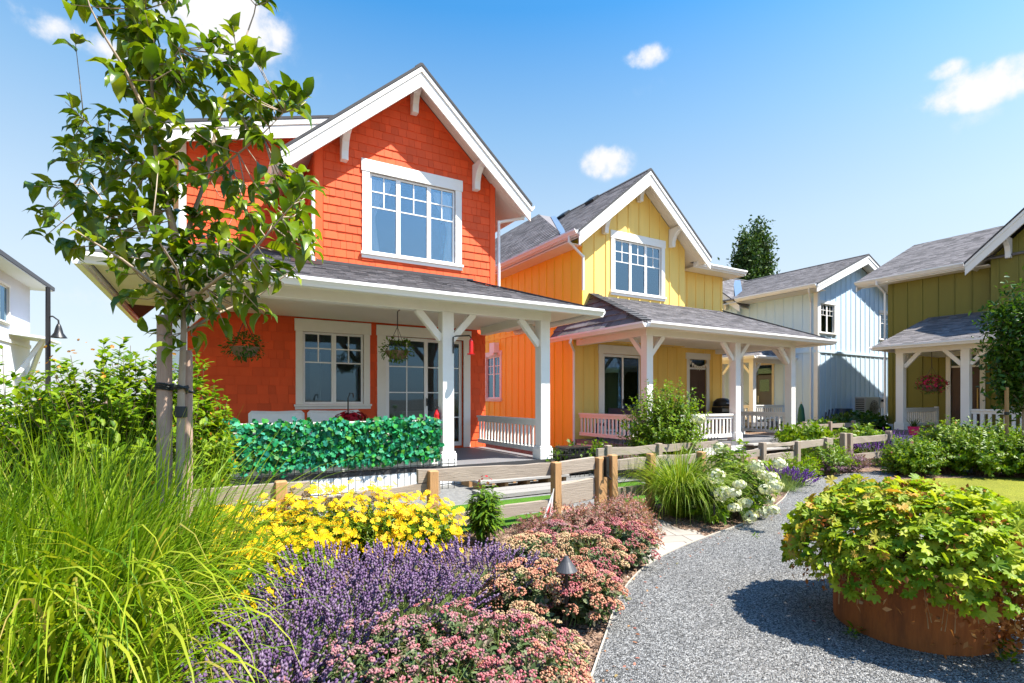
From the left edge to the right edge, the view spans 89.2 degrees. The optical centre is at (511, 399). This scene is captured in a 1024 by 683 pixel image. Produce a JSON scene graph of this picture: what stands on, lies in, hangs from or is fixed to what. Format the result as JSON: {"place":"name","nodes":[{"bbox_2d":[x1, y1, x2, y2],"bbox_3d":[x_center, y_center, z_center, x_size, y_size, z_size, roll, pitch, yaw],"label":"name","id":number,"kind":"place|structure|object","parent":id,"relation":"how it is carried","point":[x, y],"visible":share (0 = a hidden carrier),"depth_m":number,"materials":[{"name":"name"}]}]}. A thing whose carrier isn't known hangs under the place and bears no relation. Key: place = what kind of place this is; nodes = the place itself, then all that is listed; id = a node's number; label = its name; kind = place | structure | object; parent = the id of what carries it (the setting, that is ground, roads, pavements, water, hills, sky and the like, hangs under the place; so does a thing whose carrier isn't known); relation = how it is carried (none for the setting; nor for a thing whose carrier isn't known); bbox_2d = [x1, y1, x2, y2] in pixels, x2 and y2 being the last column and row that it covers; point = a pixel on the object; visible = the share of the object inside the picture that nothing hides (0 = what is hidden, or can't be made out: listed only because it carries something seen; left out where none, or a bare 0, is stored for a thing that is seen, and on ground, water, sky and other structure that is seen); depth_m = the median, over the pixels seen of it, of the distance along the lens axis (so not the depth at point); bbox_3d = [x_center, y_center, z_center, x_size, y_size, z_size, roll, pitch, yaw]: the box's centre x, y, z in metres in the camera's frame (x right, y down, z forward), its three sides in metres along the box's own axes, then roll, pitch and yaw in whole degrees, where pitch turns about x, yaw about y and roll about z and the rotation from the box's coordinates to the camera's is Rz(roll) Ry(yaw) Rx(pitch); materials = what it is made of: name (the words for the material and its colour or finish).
{"place":"outdoors","nodes":[
{"label":"outdoors","id":0,"kind":"place"},
{"bbox_2d":[0,249,60,424],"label":"white house","id":1,"kind":"structure","parent":0,"point":[19,281],"depth_m":18.00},
{"bbox_2d":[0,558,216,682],"bbox_3d":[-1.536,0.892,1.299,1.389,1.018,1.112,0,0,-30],"label":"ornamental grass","id":2,"kind":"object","parent":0,"point":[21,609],"depth_m":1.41,"materials":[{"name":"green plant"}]},
{"bbox_2d":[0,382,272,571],"bbox_3d":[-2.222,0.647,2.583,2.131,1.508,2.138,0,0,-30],"label":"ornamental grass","id":3,"kind":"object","parent":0,"point":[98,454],"depth_m":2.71,"materials":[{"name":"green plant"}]},
{"bbox_2d":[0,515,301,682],"bbox_3d":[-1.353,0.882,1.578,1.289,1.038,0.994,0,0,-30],"label":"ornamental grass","id":4,"kind":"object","parent":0,"point":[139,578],"depth_m":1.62,"materials":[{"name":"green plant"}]},
{"bbox_2d":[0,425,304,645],"bbox_3d":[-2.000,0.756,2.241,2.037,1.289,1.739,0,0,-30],"label":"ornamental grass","id":5,"kind":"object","parent":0,"point":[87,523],"depth_m":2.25,"materials":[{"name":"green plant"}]},
{"bbox_2d":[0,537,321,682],"bbox_3d":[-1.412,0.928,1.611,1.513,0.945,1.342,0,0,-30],"label":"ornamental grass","id":6,"kind":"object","parent":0,"point":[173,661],"depth_m":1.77,"materials":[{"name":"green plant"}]},
{"bbox_2d":[226,472,660,521],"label":"patio","id":7,"kind":"structure","parent":0,"point":[458,494],"depth_m":7.52,"materials":[{"name":"grey concrete"}]},
{"bbox_2d":[128,348,240,525],"bbox_3d":[-2.870,0.477,4.523,0.931,1.853,0.959,0,0,-30],"label":"shrub","id":8,"kind":"object","parent":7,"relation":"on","point":[198,383],"visible":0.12,"depth_m":4.52,"materials":[{"name":"green plant"}]},
{"bbox_2d":[229,458,455,505],"bbox_3d":[-2.615,1.156,7.153,4.050,0.487,0.021,0,0,-30],"label":"picket fence","id":9,"kind":"object","parent":7,"relation":"on","point":[370,468],"visible":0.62,"depth_m":7.33,"materials":[{"name":"white wood"}]},
{"bbox_2d":[472,480,574,497],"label":"boardwalk","id":10,"kind":"structure","parent":7,"relation":"on","point":[521,490],"depth_m":7.64,"materials":[{"name":"grey wood"}]},
{"bbox_2d":[0,0,1023,400],"label":"sky","id":11,"kind":"structure","parent":0,"point":[881,129],"materials":[{"name":"blue"}]},
{"bbox_2d":[30,401,1012,682],"bbox_3d":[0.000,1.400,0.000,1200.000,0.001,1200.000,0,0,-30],"label":"ground","id":12,"kind":"structure","parent":0,"point":[710,531],"depth_m":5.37,"materials":[{"name":"beige soil"}]},
{"bbox_2d":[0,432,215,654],"bbox_3d":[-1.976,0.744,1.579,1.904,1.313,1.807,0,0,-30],"label":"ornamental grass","id":13,"kind":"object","parent":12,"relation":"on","point":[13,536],"depth_m":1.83,"materials":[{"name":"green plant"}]},
{"bbox_2d":[0,336,233,525],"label":"shrub","id":14,"kind":"object","parent":12,"relation":"on","point":[111,393],"visible":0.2,"depth_m":3.91,"materials":[{"name":"green plant"}]},
{"bbox_2d":[0,548,302,682],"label":"ornamental grass","id":15,"kind":"object","parent":12,"relation":"on","point":[139,676],"depth_m":1.44,"materials":[{"name":"green plant"}]},
{"bbox_2d":[156,314,172,570],"bbox_3d":[-1.841,0.487,2.750,0.073,1.866,0.072,0,0,-30],"label":"tree stake","id":16,"kind":"object","parent":12,"relation":"on","point":[164,402],"visible":0.35,"depth_m":2.72,"materials":[{"name":"brown wood"}]},
{"bbox_2d":[21,0,328,647],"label":"young tree","id":17,"kind":"object","parent":12,"relation":"on","point":[137,32],"visible":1,"depth_m":2.67,"materials":[{"name":"green plant"}]},
{"bbox_2d":[0,403,369,682],"bbox_3d":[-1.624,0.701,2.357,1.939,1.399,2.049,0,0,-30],"label":"ornamental grass","id":18,"kind":"object","parent":12,"relation":"on","point":[231,528],"depth_m":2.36,"materials":[{"name":"green plant"}]},
{"bbox_2d":[185,350,192,559],"bbox_3d":[-1.844,0.571,2.950,0.053,1.698,0.052,0,0,-30],"label":"tree stake","id":19,"kind":"object","parent":12,"relation":"on","point":[189,382],"visible":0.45,"depth_m":2.94,"materials":[{"name":"brown wood"}]},
{"bbox_2d":[193,502,300,563],"bbox_3d":[-2.134,1.108,4.046,0.948,0.589,0.934,0,0,-30],"label":"coreopsis","id":20,"kind":"object","parent":12,"relation":"on","point":[260,531],"visible":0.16,"depth_m":3.98,"materials":[{"name":"yellow plant"}]},
{"bbox_2d":[193,542,304,627],"bbox_3d":[-1.761,1.157,3.337,0.849,0.491,0.839,0,0,-30],"label":"coreopsis","id":21,"kind":"object","parent":12,"relation":"on","point":[246,592],"visible":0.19,"depth_m":3.26,"materials":[{"name":"yellow plant"}]},
{"bbox_2d":[179,634,325,682],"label":"lavender","id":22,"kind":"object","parent":12,"relation":"on","point":[249,668],"visible":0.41,"depth_m":2.06,"materials":[{"name":"purple plant"}]},
{"bbox_2d":[213,492,323,563],"bbox_3d":[-2.063,1.088,4.389,0.990,0.629,0.989,0,0,-30],"label":"coreopsis","id":23,"kind":"object","parent":12,"relation":"on","point":[282,514],"visible":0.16,"depth_m":4.28,"materials":[{"name":"yellow plant"}]},
{"bbox_2d":[170,629,369,682],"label":"lavender","id":24,"kind":"object","parent":12,"relation":"on","point":[298,674],"visible":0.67,"depth_m":2.07,"materials":[{"name":"purple plant"}]},
{"bbox_2d":[176,593,371,682],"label":"lavender","id":25,"kind":"object","parent":12,"relation":"on","point":[270,632],"visible":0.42,"depth_m":2.37,"materials":[{"name":"purple plant"}]},
{"bbox_2d":[7,461,561,563],"bbox_3d":[-1.621,1.071,4.640,5.050,0.760,0.146,0,0,-30],"label":"timber fence","id":26,"kind":"object","parent":12,"relation":"on","point":[428,479],"visible":0.35,"depth_m":5.18,"materials":[{"name":"brown wood"}]},
{"bbox_2d":[175,574,410,682],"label":"lavender","id":27,"kind":"object","parent":12,"relation":"on","point":[317,644],"visible":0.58,"depth_m":2.40,"materials":[{"name":"purple plant"}]},
{"bbox_2d":[202,563,386,675],"bbox_3d":[-1.202,1.159,2.820,0.995,0.483,0.974,0,0,-30],"label":"lavender","id":28,"kind":"object","parent":12,"relation":"on","point":[298,580],"visible":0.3,"depth_m":2.82,"materials":[{"name":"purple plant"}]},
{"bbox_2d":[257,529,337,597],"bbox_3d":[-1.551,1.191,3.769,0.632,0.423,0.577,0,0,-30],"label":"coreopsis","id":29,"kind":"object","parent":12,"relation":"on","point":[310,545],"visible":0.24,"depth_m":3.72,"materials":[{"name":"yellow plant"}]},
{"bbox_2d":[258,482,375,560],"bbox_3d":[-1.694,1.058,4.500,1.053,0.688,1.041,0,0,-30],"label":"coreopsis","id":30,"kind":"object","parent":12,"relation":"on","point":[305,503],"visible":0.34,"depth_m":4.30,"materials":[{"name":"yellow plant"}]},
{"bbox_2d":[251,642,418,682],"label":"sedum","id":31,"kind":"object","parent":12,"relation":"on","point":[344,672],"visible":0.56,"depth_m":2.14,"materials":[{"name":"pink plant"}]},
{"bbox_2d":[71,63,604,504],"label":"red house","id":32,"kind":"structure","parent":12,"relation":"on","point":[424,203],"depth_m":10.31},
{"bbox_2d":[218,320,268,362],"bbox_3d":[-4.048,-1.086,7.830,0.688,1.102,0.660,0,0,-30],"label":"hanging basket","id":33,"kind":"object","parent":32,"relation":"hanging from","point":[245,352],"visible":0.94,"depth_m":7.75,"materials":[{"name":"green plant"}]},
{"bbox_2d":[248,410,360,454],"bbox_3d":[-3.529,0.648,9.079,2.000,0.892,0.850,0,0,-30],"label":"outdoor sofa","id":34,"kind":"object","parent":32,"relation":"on","point":[313,415],"visible":0.22,"depth_m":9.17,"materials":[{"name":"white fabric"}]},
{"bbox_2d":[212,414,444,477],"bbox_3d":[-2.654,0.662,7.475,3.580,0.860,0.276,0,0,-30],"label":"ivy screen","id":35,"kind":"object","parent":32,"relation":"attached to","point":[409,434],"visible":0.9,"depth_m":7.49,"materials":[{"name":"green plant"}]},
{"bbox_2d":[294,318,371,408],"bbox_3d":[-3.560,-0.680,10.379,1.490,1.760,0.130,0,0,-30],"label":"window","id":36,"kind":"structure","parent":32,"relation":"in","point":[315,327],"depth_m":10.37,"materials":[{"name":"white paint"}]},
{"bbox_2d":[378,310,414,364],"bbox_3d":[-2.011,-1.111,9.026,0.668,1.053,0.660,0,0,-30],"label":"hanging basket","id":37,"kind":"object","parent":32,"relation":"hanging from","point":[396,355],"visible":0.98,"depth_m":8.91,"materials":[{"name":"green plant"}]},
{"bbox_2d":[360,158,463,270],"bbox_3d":[-2.051,-3.780,10.825,2.210,1.960,0.188,0,0,-30],"label":"window","id":38,"kind":"structure","parent":32,"relation":"in","point":[374,192],"depth_m":10.73,"materials":[{"name":"white paint"}]},
{"bbox_2d":[376,325,470,447],"bbox_3d":[-1.902,-0.230,11.377,2.180,2.640,0.137,0,0,-30],"label":"sliding door","id":39,"kind":"structure","parent":32,"relation":"in","point":[382,331],"depth_m":11.35,"materials":[{"name":"white paint"}]},
{"bbox_2d":[247,540,428,639],"bbox_3d":[-1.035,1.140,3.186,1.060,0.521,1.123,0,0,-30],"label":"lavender","id":40,"kind":"object","parent":12,"relation":"on","point":[344,558],"visible":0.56,"depth_m":3.15,"materials":[{"name":"purple plant"}]},
{"bbox_2d":[258,595,421,680],"bbox_3d":[-0.798,1.191,2.535,0.731,0.419,0.746,0,0,-14],"label":"lavender","id":41,"kind":"object","parent":12,"relation":"on","point":[331,622],"visible":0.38,"depth_m":2.46,"materials":[{"name":"purple plant"}]},
{"bbox_2d":[259,556,454,653],"bbox_3d":[-0.801,1.160,2.864,0.979,0.480,1.002,0,0,18],"label":"lavender","id":42,"kind":"object","parent":12,"relation":"on","point":[373,592],"visible":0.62,"depth_m":2.82,"materials":[{"name":"purple plant"}]},
{"bbox_2d":[309,477,425,561],"bbox_3d":[-1.270,1.052,4.571,1.023,0.702,1.024,0,0,-30],"label":"coreopsis","id":43,"kind":"object","parent":12,"relation":"on","point":[372,524],"visible":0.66,"depth_m":4.37,"materials":[{"name":"yellow plant"}]},
{"bbox_2d":[292,608,452,682],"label":"sedum","id":44,"kind":"object","parent":12,"relation":"on","point":[379,637],"visible":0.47,"depth_m":2.38,"materials":[{"name":"pink plant"}]},
{"bbox_2d":[324,539,477,624],"bbox_3d":[-0.730,1.151,3.396,0.957,0.499,1.058,0,0,5],"label":"lavender","id":45,"kind":"object","parent":12,"relation":"on","point":[380,554],"visible":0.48,"depth_m":3.33,"materials":[{"name":"purple plant"}]},
{"bbox_2d":[372,490,468,560],"bbox_3d":[-0.823,1.107,4.656,0.895,0.592,0.897,0,0,-30],"label":"coreopsis","id":46,"kind":"object","parent":12,"relation":"on","point":[432,531],"visible":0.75,"depth_m":4.50,"materials":[{"name":"yellow plant"}]},
{"bbox_2d":[343,561,498,642],"bbox_3d":[-0.548,1.177,3.006,0.919,0.447,0.903,0,0,-30],"label":"lavender","id":47,"kind":"object","parent":12,"relation":"on","point":[431,577],"visible":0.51,"depth_m":2.99,"materials":[{"name":"purple plant"}]},
{"bbox_2d":[359,642,506,682],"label":"sedum","id":48,"kind":"object","parent":12,"relation":"on","point":[454,676],"visible":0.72,"depth_m":2.16,"materials":[{"name":"pink plant"}]},
{"bbox_2d":[386,597,507,680],"bbox_3d":[-0.316,1.216,2.628,0.700,0.375,0.696,0,0,-30],"label":"sedum","id":49,"kind":"object","parent":12,"relation":"on","point":[452,619],"visible":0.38,"depth_m":2.61,"materials":[{"name":"pink plant"}]},
{"bbox_2d":[389,549,504,619],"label":"lavender","id":50,"kind":"object","parent":12,"relation":"on","point":[444,571],"visible":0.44,"depth_m":3.28,"materials":[{"name":"purple plant"}]},
{"bbox_2d":[405,534,537,615],"bbox_3d":[-0.254,1.165,3.585,0.908,0.471,0.936,0,0,-30],"label":"lavender","id":51,"kind":"object","parent":12,"relation":"on","point":[452,551],"visible":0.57,"depth_m":3.55,"materials":[{"name":"purple plant"}]},
{"bbox_2d":[464,475,508,546],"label":"perennial plant","id":52,"kind":"object","parent":12,"relation":"on","point":[483,519],"visible":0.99,"depth_m":4.94,"materials":[{"name":"green plant"}]},
{"bbox_2d":[440,543,563,609],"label":"lavender","id":53,"kind":"object","parent":12,"relation":"on","point":[481,561],"visible":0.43,"depth_m":3.49,"materials":[{"name":"plant"}]},
{"bbox_2d":[432,612,579,682],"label":"sedum","id":54,"kind":"object","parent":12,"relation":"on","point":[512,641],"visible":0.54,"depth_m":2.38,"materials":[{"name":"pink plant"}]},
{"bbox_2d":[476,557,574,623],"bbox_3d":[0.089,1.216,3.373,0.617,0.376,0.618,0,0,-30],"label":"sedum","id":55,"kind":"object","parent":12,"relation":"on","point":[537,599],"visible":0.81,"depth_m":3.24,"materials":[{"name":"pink plant"}]},
{"bbox_2d":[471,637,592,682],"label":"sedum","id":56,"kind":"object","parent":12,"relation":"on","point":[530,674],"visible":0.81,"depth_m":2.14,"materials":[{"name":"pink plant"}]},
{"bbox_2d":[489,530,580,579],"bbox_3d":[0.177,1.225,4.046,0.684,0.356,0.725,0,0,-30],"label":"sedum","id":57,"kind":"object","parent":12,"relation":"on","point":[532,545],"visible":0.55,"depth_m":3.94,"materials":[{"name":"pink plant"}]},
{"bbox_2d":[501,507,578,543],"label":"sedum","id":58,"kind":"object","parent":12,"relation":"on","point":[528,524],"visible":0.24,"depth_m":4.83,"materials":[{"name":"pink plant"}]},
{"bbox_2d":[506,619,591,675],"bbox_3d":[0.170,1.247,2.524,0.466,0.312,0.454,0,0,-30],"label":"sedum","id":59,"kind":"object","parent":12,"relation":"on","point":[580,651],"visible":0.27,"depth_m":2.50,"materials":[{"name":"pink plant"}]},
{"bbox_2d":[540,498,610,543],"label":"sedum","id":60,"kind":"object","parent":12,"relation":"on","point":[590,520],"visible":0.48,"depth_m":4.93,"materials":[{"name":"pink plant"}]},
{"bbox_2d":[559,456,610,515],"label":"fence","id":61,"kind":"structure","parent":12,"relation":"on","point":[576,491],"depth_m":6.06,"materials":[{"name":"brown wood"}]},
{"bbox_2d":[547,562,631,628],"bbox_3d":[0.480,1.221,3.300,0.535,0.364,0.548,0,0,-30],"label":"sedum","id":62,"kind":"object","parent":12,"relation":"on","point":[594,593],"visible":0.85,"depth_m":3.17,"materials":[{"name":"pink plant"}]},
{"bbox_2d":[548,530,633,580],"bbox_3d":[0.582,1.219,4.010,0.715,0.369,0.676,0,0,-30],"label":"sedum","id":63,"kind":"object","parent":12,"relation":"on","point":[597,557],"visible":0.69,"depth_m":3.92,"materials":[{"name":"pink plant"}]},
{"bbox_2d":[569,492,660,537],"bbox_3d":[1.029,1.163,5.114,0.840,0.479,0.877,0,0,-30],"label":"sedum","id":64,"kind":"object","parent":12,"relation":"on","point":[611,507],"visible":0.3,"depth_m":5.07,"materials":[{"name":"pink plant"}]},
{"bbox_2d":[585,516,664,571],"bbox_3d":[0.927,1.208,4.381,0.725,0.396,0.642,0,0,-30],"label":"sedum","id":65,"kind":"object","parent":12,"relation":"on","point":[635,543],"visible":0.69,"depth_m":4.26,"materials":[{"name":"pink plant"}]},
{"bbox_2d":[601,502,665,549],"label":"sedum","id":66,"kind":"object","parent":12,"relation":"on","point":[651,523],"visible":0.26,"depth_m":4.83,"materials":[{"name":"pink plant"}]},
{"bbox_2d":[596,440,717,470],"bbox_3d":[2.548,1.087,8.764,2.800,0.726,0.111,0,0,-30],"label":"timber fence","id":67,"kind":"object","parent":12,"relation":"on","point":[657,449],"visible":0.58,"depth_m":8.60,"materials":[{"name":"wood"}]},
{"bbox_2d":[607,451,707,510],"bbox_3d":[1.911,1.061,6.673,1.800,0.780,0.130,0,0,-30],"label":"timber fence","id":68,"kind":"object","parent":12,"relation":"on","point":[618,464],"visible":0.47,"depth_m":6.47,"materials":[{"name":"brown wood"}]},
{"bbox_2d":[485,168,837,457],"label":"yellow house","id":69,"kind":"structure","parent":12,"relation":"on","point":[632,256],"depth_m":14.90,"materials":[{"name":"paint"}]},
{"bbox_2d":[485,350,501,400],"bbox_3d":[-0.663,-0.795,18.341,0.130,1.750,1.300,0,0,-30],"label":"window","id":70,"kind":"structure","parent":69,"relation":"in","point":[493,368],"depth_m":18.36,"materials":[{"name":"white paint"}]},
{"bbox_2d":[598,344,639,437],"bbox_3d":[3.226,-0.230,15.193,1.860,2.640,0.137,0,0,-30],"label":"sliding door","id":71,"kind":"structure","parent":69,"relation":"in","point":[626,367],"depth_m":15.17,"materials":[{"name":"white paint"}]},
{"bbox_2d":[610,230,666,301],"bbox_3d":[3.641,-3.800,14.935,2.140,1.800,0.130,0,0,-30],"label":"window","id":72,"kind":"structure","parent":69,"relation":"in","point":[637,270],"depth_m":14.95,"materials":[{"name":"white paint"}]},
{"bbox_2d":[686,352,709,432],"bbox_3d":[5.994,-0.195,16.778,1.120,2.570,0.102,0,0,-30],"label":"door","id":73,"kind":"structure","parent":69,"relation":"in","point":[695,378],"depth_m":16.81,"materials":[{"name":"white paint"}]},
{"bbox_2d":[616,377,711,468],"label":"shrub","id":74,"kind":"object","parent":12,"relation":"on","point":[667,427],"visible":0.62,"depth_m":9.30,"materials":[{"name":"green plant"}]},
{"bbox_2d":[643,513,703,561],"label":"paver walk","id":75,"kind":"structure","parent":12,"relation":"on","point":[673,539],"depth_m":5.23,"materials":[{"name":"beige stone"}]},
{"bbox_2d":[604,436,761,528],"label":"fountain grass","id":76,"kind":"object","parent":12,"relation":"on","point":[666,484],"depth_m":6.03,"materials":[{"name":"green plant"}]},
{"bbox_2d":[672,476,729,525],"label":"shrub","id":77,"kind":"object","parent":12,"relation":"on","point":[700,513],"visible":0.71,"depth_m":5.84,"materials":[{"name":"green plant"}]},
{"bbox_2d":[688,414,787,522],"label":"hydrangea","id":78,"kind":"object","parent":12,"relation":"on","point":[752,506],"visible":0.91,"depth_m":5.95,"materials":[{"name":"white plant"}]},
{"bbox_2d":[717,225,766,279],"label":"poplar","id":79,"kind":"object","parent":12,"relation":"on","point":[745,257],"visible":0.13,"depth_m":59.23,"materials":[{"name":"green plant"}]},
{"bbox_2d":[741,214,779,277],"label":"poplar","id":80,"kind":"object","parent":12,"relation":"on","point":[764,239],"visible":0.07,"depth_m":60.02,"materials":[{"name":"green plant"}]},
{"bbox_2d":[707,438,832,475],"bbox_3d":[4.366,1.075,8.719,3.700,0.751,0.112,0,0,-30],"label":"timber fence","id":81,"kind":"object","parent":12,"relation":"on","point":[796,447],"visible":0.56,"depth_m":8.95,"materials":[{"name":"brown wood"}]},
{"bbox_2d":[749,451,823,486],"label":"shrub","id":82,"kind":"object","parent":12,"relation":"on","point":[803,464],"visible":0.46,"depth_m":8.29,"materials":[{"name":"green plant"}]},
{"bbox_2d":[769,421,835,451],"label":"shrub","id":83,"kind":"object","parent":12,"relation":"on","point":[788,433],"visible":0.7,"depth_m":13.73,"materials":[{"name":"green plant"}]},
{"bbox_2d":[786,437,860,475],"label":"shrub","id":84,"kind":"object","parent":12,"relation":"on","point":[831,453],"visible":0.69,"depth_m":9.35,"materials":[{"name":"green plant"}]},
{"bbox_2d":[826,410,891,433],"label":"shrub","id":85,"kind":"object","parent":12,"relation":"on","point":[866,418],"visible":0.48,"depth_m":18.59,"materials":[{"name":"green plant"}]},
{"bbox_2d":[840,431,891,471],"bbox_3d":[7.167,1.050,10.459,1.909,0.801,0.111,0,0,-30],"label":"timber fence","id":86,"kind":"object","parent":12,"relation":"on","point":[847,440],"visible":0.57,"depth_m":10.39,"materials":[{"name":"brown wood"}]},
{"bbox_2d":[830,422,901,453],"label":"shrub","id":87,"kind":"object","parent":12,"relation":"on","point":[859,431],"visible":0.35,"depth_m":11.96,"materials":[{"name":"green plant"}]},
{"bbox_2d":[875,435,952,475],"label":"shrub","id":88,"kind":"object","parent":12,"relation":"on","point":[908,458],"visible":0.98,"depth_m":9.33,"materials":[{"name":"green plant"}]},
{"bbox_2d":[854,208,1023,443],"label":"olive green house","id":89,"kind":"structure","parent":12,"relation":"on","point":[939,290],"depth_m":16.93,"materials":[{"name":"paint"}]},
{"bbox_2d":[945,349,986,426],"bbox_3d":[14.805,-0.330,16.950,0.102,2.540,1.080,0,0,-30],"label":"door","id":90,"kind":"structure","parent":89,"relation":"in","point":[977,397],"depth_m":17.11,"materials":[{"name":"white paint"}]},
{"bbox_2d":[910,419,998,473],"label":"shrub","id":91,"kind":"object","parent":12,"relation":"on","point":[954,439],"visible":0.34,"depth_m":9.65,"materials":[{"name":"green plant"}]},
{"bbox_2d":[938,424,1023,476],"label":"shrub","id":92,"kind":"object","parent":12,"relation":"on","point":[980,458],"visible":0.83,"depth_m":9.26,"materials":[{"name":"green plant"}]},
{"bbox_2d":[968,266,1023,434],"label":"young tree","id":93,"kind":"object","parent":12,"relation":"on","point":[1009,331],"visible":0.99,"depth_m":10.04,"materials":[{"name":"green plant"}]},
{"bbox_2d":[989,429,1023,477],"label":"shrub","id":94,"kind":"object","parent":12,"relation":"on","point":[1019,461],"visible":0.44,"depth_m":9.10,"materials":[{"name":"green plant"}]},
{"bbox_2d":[722,254,887,429],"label":"pale blue house","id":95,"kind":"structure","parent":0,"point":[826,300],"depth_m":22.89,"materials":[{"name":"paint"}]},
{"bbox_2d":[756,363,774,419],"bbox_3d":[11.551,-0.370,23.762,0.100,2.660,1.070,0,0,-30],"label":"door","id":96,"kind":"structure","parent":95,"relation":"in","point":[764,383],"depth_m":23.72,"materials":[{"name":"grey paint"}]},
{"bbox_2d":[819,300,836,335],"bbox_3d":[13.391,-3.435,22.043,1.300,1.450,0.130,0,0,-30],"label":"window","id":97,"kind":"structure","parent":95,"relation":"in","point":[827,310],"depth_m":22.12,"materials":[{"name":"white paint"}]},
{"bbox_2d":[593,470,1023,682],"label":"gravel path","id":98,"kind":"structure","parent":0,"point":[1013,673],"depth_m":3.13,"materials":[{"name":"grey gravel"}]},
{"bbox_2d":[832,541,1000,655],"bbox_3d":[2.450,1.190,3.200,0.824,0.420,0.824,0,0,-30],"label":"round planter","id":99,"kind":"object","parent":98,"relation":"on","point":[893,626],"visible":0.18,"depth_m":2.88,"materials":[{"name":"metal"}]},
{"bbox_2d":[779,473,1023,659],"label":"geranium","id":100,"kind":"object","parent":99,"relation":"in","point":[978,527],"visible":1,"depth_m":2.85,"materials":[{"name":"green plant"}]},
{"bbox_2d":[903,477,1023,502],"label":"lawn","id":101,"kind":"structure","parent":0,"point":[1011,489],"depth_m":8.48,"materials":[{"name":"green plant"}]},
{"label":"lawn","id":102,"kind":"structure","parent":0,"visible":0},
{"bbox_2d":[0,345,85,498],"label":"shrub","id":103,"kind":"object","parent":102,"relation":"on","point":[5,401],"visible":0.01,"depth_m":4.36,"materials":[{"name":"green plant"}]},
{"bbox_2d":[45,287,66,400],"bbox_3d":[-14.114,-1.025,15.992,0.697,4.850,0.415,0,0,-3],"label":"street lamp","id":104,"kind":"object","parent":102,"relation":"on","point":[58,332],"visible":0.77,"depth_m":15.96,"materials":[{"name":"black metal"}]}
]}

